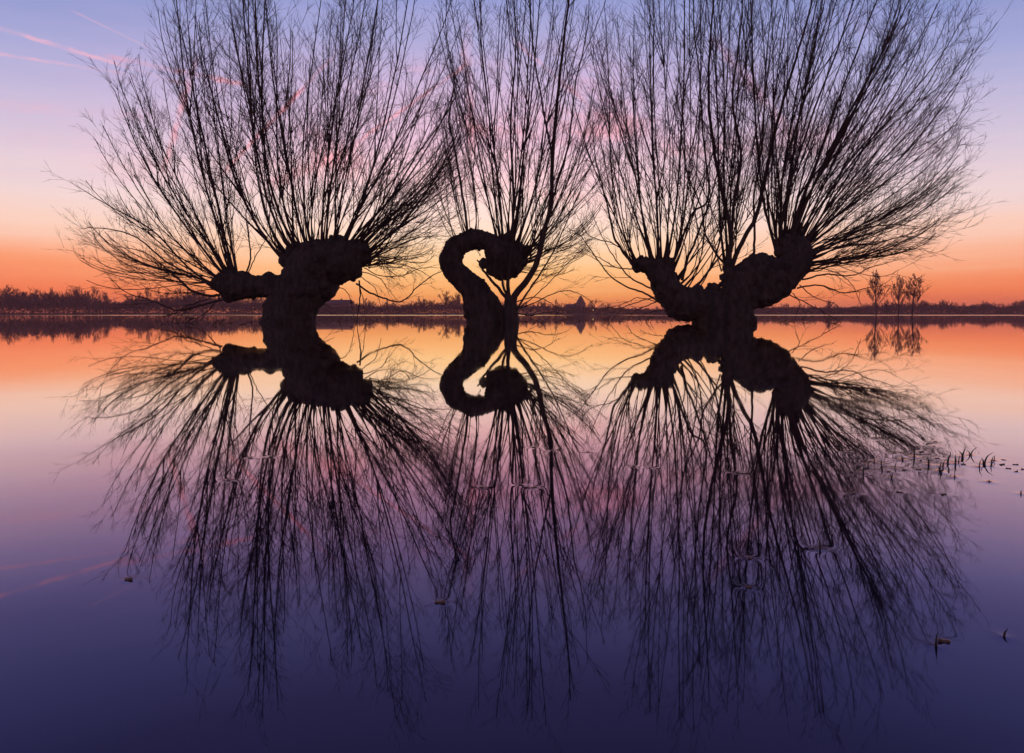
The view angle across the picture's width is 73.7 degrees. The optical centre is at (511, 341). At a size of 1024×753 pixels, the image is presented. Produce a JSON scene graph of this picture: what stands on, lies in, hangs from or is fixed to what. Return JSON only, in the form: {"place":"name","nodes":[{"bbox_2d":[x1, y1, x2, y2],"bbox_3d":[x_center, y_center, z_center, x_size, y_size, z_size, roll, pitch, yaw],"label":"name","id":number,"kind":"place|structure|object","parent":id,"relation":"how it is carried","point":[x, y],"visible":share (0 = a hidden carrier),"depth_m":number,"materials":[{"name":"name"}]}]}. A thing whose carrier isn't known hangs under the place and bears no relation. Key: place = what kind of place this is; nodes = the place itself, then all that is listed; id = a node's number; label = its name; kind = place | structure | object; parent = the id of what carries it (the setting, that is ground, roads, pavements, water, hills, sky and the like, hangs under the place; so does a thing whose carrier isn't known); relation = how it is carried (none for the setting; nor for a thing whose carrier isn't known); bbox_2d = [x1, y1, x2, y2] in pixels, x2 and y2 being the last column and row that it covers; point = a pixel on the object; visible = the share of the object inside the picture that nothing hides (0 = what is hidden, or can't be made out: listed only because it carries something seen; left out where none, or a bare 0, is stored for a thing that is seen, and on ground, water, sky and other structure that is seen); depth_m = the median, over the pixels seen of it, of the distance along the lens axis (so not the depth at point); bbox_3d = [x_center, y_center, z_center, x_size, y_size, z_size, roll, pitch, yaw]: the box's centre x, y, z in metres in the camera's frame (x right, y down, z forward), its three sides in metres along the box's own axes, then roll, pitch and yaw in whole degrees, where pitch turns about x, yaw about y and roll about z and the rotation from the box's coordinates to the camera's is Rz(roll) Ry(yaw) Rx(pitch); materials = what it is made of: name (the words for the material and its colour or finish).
{"place":"outdoors","nodes":[
{"label":"outdoors","id":0,"kind":"place"},
{"bbox_2d":[0,315,1023,752],"bbox_3d":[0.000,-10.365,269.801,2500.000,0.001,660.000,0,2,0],"label":"water","id":1,"kind":"structure","parent":0,"point":[322,549],"depth_m":0.73,"materials":[{"name":"purple liquid"}]},
{"bbox_2d":[154,316,261,324],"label":"drift twigs","id":2,"kind":"object","parent":1,"relation":"on","point":[199,321],"visible":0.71,"depth_m":17.98,"materials":[{"name":"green plant"}]},
{"bbox_2d":[40,0,502,323],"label":"pollard willow","id":3,"kind":"object","parent":1,"relation":"in","point":[309,280],"visible":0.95,"depth_m":17.57,"materials":[{"name":"black plant"}]},
{"bbox_2d":[316,315,406,321],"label":"drift twigs","id":4,"kind":"object","parent":1,"relation":"on","point":[365,317],"visible":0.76,"depth_m":24.82,"materials":[{"name":"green plant"}]},
{"bbox_2d":[435,600,444,603],"bbox_3d":[-0.059,0.213,0.557,0.009,0.002,0.005,0,2,8],"label":"floating leaf","id":5,"kind":"object","parent":1,"relation":"on","point":[440,602],"visible":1,"depth_m":0.56,"materials":[{"name":"brown plant"}]},
{"bbox_2d":[403,0,646,322],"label":"pollard willow","id":6,"kind":"object","parent":1,"relation":"in","point":[482,303],"visible":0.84,"depth_m":17.65,"materials":[{"name":"black plant"}]},
{"bbox_2d":[473,0,607,322],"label":"young willow","id":7,"kind":"object","parent":1,"relation":"in","point":[511,308],"visible":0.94,"depth_m":17.33,"materials":[{"name":"black plant"}]},
{"bbox_2d":[589,314,679,322],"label":"drift twigs","id":8,"kind":"object","parent":1,"relation":"on","point":[634,319],"visible":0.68,"depth_m":21.30,"materials":[{"name":"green plant"}]},
{"bbox_2d":[544,0,1012,322],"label":"pollard willow","id":9,"kind":"object","parent":1,"relation":"in","point":[740,292],"visible":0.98,"depth_m":17.74,"materials":[{"name":"black plant"}]},
{"bbox_2d":[757,314,838,323],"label":"drift twigs","id":10,"kind":"object","parent":1,"relation":"on","point":[804,319],"visible":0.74,"depth_m":18.40,"materials":[{"name":"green plant"}]},
{"bbox_2d":[865,269,890,314],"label":"bare tree","id":11,"kind":"object","parent":1,"relation":"on","point":[874,288],"visible":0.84,"depth_m":189.12,"materials":[{"name":"brown plant"}]},
{"bbox_2d":[888,274,909,314],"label":"bare tree","id":12,"kind":"object","parent":1,"relation":"on","point":[898,296],"visible":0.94,"depth_m":204.10,"materials":[{"name":"brown plant"}]},
{"bbox_2d":[903,273,927,314],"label":"bare tree","id":13,"kind":"object","parent":1,"relation":"on","point":[913,290],"visible":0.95,"depth_m":198.69,"materials":[{"name":"brown plant"}]},
{"bbox_2d":[938,638,950,642],"bbox_3d":[0.311,0.215,0.491,0.008,0.003,0.005,1,2,13],"label":"floating leaf","id":14,"kind":"object","parent":1,"relation":"on","point":[944,640],"visible":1,"depth_m":0.49,"materials":[{"name":"brown plant"}]},
{"bbox_2d":[0,313,1023,314],"bbox_3d":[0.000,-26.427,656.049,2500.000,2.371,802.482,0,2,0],"label":"meadow","id":15,"kind":"structure","parent":0,"point":[463,314],"depth_m":302.31,"materials":[{"name":"brown plant"}]},
{"bbox_2d":[0,285,19,313],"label":"bare tree","id":16,"kind":"object","parent":15,"relation":"on","point":[5,295],"visible":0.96,"depth_m":275.81,"materials":[{"name":"brown plant"}]},
{"bbox_2d":[19,287,38,313],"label":"bare tree","id":17,"kind":"object","parent":15,"relation":"on","point":[32,295],"visible":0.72,"depth_m":288.63,"materials":[{"name":"brown plant"}]},
{"bbox_2d":[46,288,59,311],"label":"bare tree","id":18,"kind":"object","parent":15,"relation":"on","point":[52,295],"visible":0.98,"depth_m":277.75,"materials":[{"name":"brown plant"}]},
{"bbox_2d":[66,288,82,313],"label":"bare tree","id":19,"kind":"object","parent":15,"relation":"on","point":[76,296],"visible":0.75,"depth_m":286.23,"materials":[{"name":"brown plant"}]},
{"bbox_2d":[67,285,105,313],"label":"bare tree","id":20,"kind":"object","parent":15,"relation":"on","point":[81,297],"visible":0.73,"depth_m":290.00,"materials":[{"name":"brown plant"}]},
{"bbox_2d":[95,292,110,313],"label":"bare tree","id":21,"kind":"object","parent":15,"relation":"on","point":[106,299],"visible":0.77,"depth_m":295.81,"materials":[{"name":"brown plant"}]},
{"bbox_2d":[125,291,142,313],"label":"bare tree","id":22,"kind":"object","parent":15,"relation":"on","point":[131,298],"visible":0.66,"depth_m":297.70,"materials":[{"name":"brown plant"}]},
{"bbox_2d":[140,287,153,313],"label":"bare tree","id":23,"kind":"object","parent":15,"relation":"on","point":[147,294],"visible":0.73,"depth_m":292.41,"materials":[{"name":"brown plant"}]},
{"bbox_2d":[154,289,172,312],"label":"bare tree","id":24,"kind":"object","parent":15,"relation":"on","point":[166,299],"visible":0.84,"depth_m":287.72,"materials":[{"name":"brown plant"}]},
{"bbox_2d":[0,289,330,314],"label":"wood","id":25,"kind":"object","parent":15,"relation":"on","point":[65,304],"visible":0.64,"depth_m":290.45,"materials":[{"name":"black plant"}]},
{"bbox_2d":[172,286,201,313],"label":"bare tree","id":26,"kind":"object","parent":15,"relation":"on","point":[180,294],"visible":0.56,"depth_m":292.84,"materials":[{"name":"brown plant"}]},
{"bbox_2d":[193,289,208,313],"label":"bare tree","id":27,"kind":"object","parent":15,"relation":"on","point":[202,297],"visible":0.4,"depth_m":292.11,"materials":[{"name":"brown plant"}]},
{"bbox_2d":[319,299,353,313],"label":"farm building","id":28,"kind":"structure","parent":15,"relation":"on","point":[338,303],"depth_m":308.48,"materials":[{"name":"tile"}]},
{"bbox_2d":[364,297,370,308],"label":"bare tree","id":29,"kind":"object","parent":15,"relation":"on","point":[368,303],"visible":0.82,"depth_m":293.76,"materials":[{"name":"brown plant"}]},
{"bbox_2d":[417,298,427,313],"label":"bare tree","id":30,"kind":"object","parent":15,"relation":"on","point":[424,301],"visible":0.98,"depth_m":295.62,"materials":[{"name":"brown plant"}]},
{"bbox_2d":[437,289,452,313],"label":"bare tree","id":31,"kind":"object","parent":15,"relation":"on","point":[446,298],"visible":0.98,"depth_m":294.37,"materials":[{"name":"brown plant"}]},
{"bbox_2d":[451,292,461,312],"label":"bare tree","id":32,"kind":"object","parent":15,"relation":"on","point":[457,300],"visible":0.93,"depth_m":306.08,"materials":[{"name":"brown plant"}]},
{"bbox_2d":[330,298,665,313],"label":"wood","id":33,"kind":"object","parent":15,"relation":"on","point":[378,309],"visible":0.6,"depth_m":306.43,"materials":[{"name":"black plant"}]},
{"bbox_2d":[537,300,547,313],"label":"bare tree","id":34,"kind":"object","parent":15,"relation":"on","point":[544,304],"visible":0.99,"depth_m":306.67,"materials":[{"name":"brown plant"}]},
{"bbox_2d":[566,303,575,313],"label":"house","id":35,"kind":"structure","parent":15,"relation":"on","point":[571,305],"depth_m":338.36,"materials":[{"name":"tile"}]},
{"bbox_2d":[576,296,585,313],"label":"gabled house","id":36,"kind":"structure","parent":15,"relation":"on","point":[579,303],"depth_m":332.85,"materials":[{"name":"tile"}]},
{"bbox_2d":[588,299,596,310],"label":"bare tree","id":37,"kind":"object","parent":15,"relation":"on","point":[592,305],"visible":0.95,"depth_m":307.85,"materials":[{"name":"brown plant"}]},
{"bbox_2d":[754,299,1023,314],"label":"wood","id":38,"kind":"object","parent":15,"relation":"on","point":[944,308],"visible":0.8,"depth_m":325.67,"materials":[{"name":"black plant"}]},
{"bbox_2d":[979,303,993,310],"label":"bare tree","id":39,"kind":"object","parent":15,"relation":"on","point":[987,306],"visible":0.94,"depth_m":323.40,"materials":[{"name":"brown plant"}]},
{"bbox_2d":[1013,300,1021,313],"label":"bare tree","id":40,"kind":"object","parent":15,"relation":"on","point":[1015,303],"visible":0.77,"depth_m":339.18,"materials":[{"name":"brown plant"}]},
{"bbox_2d":[0,0,1023,312],"label":"sky","id":41,"kind":"structure","parent":0,"point":[45,90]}
]}

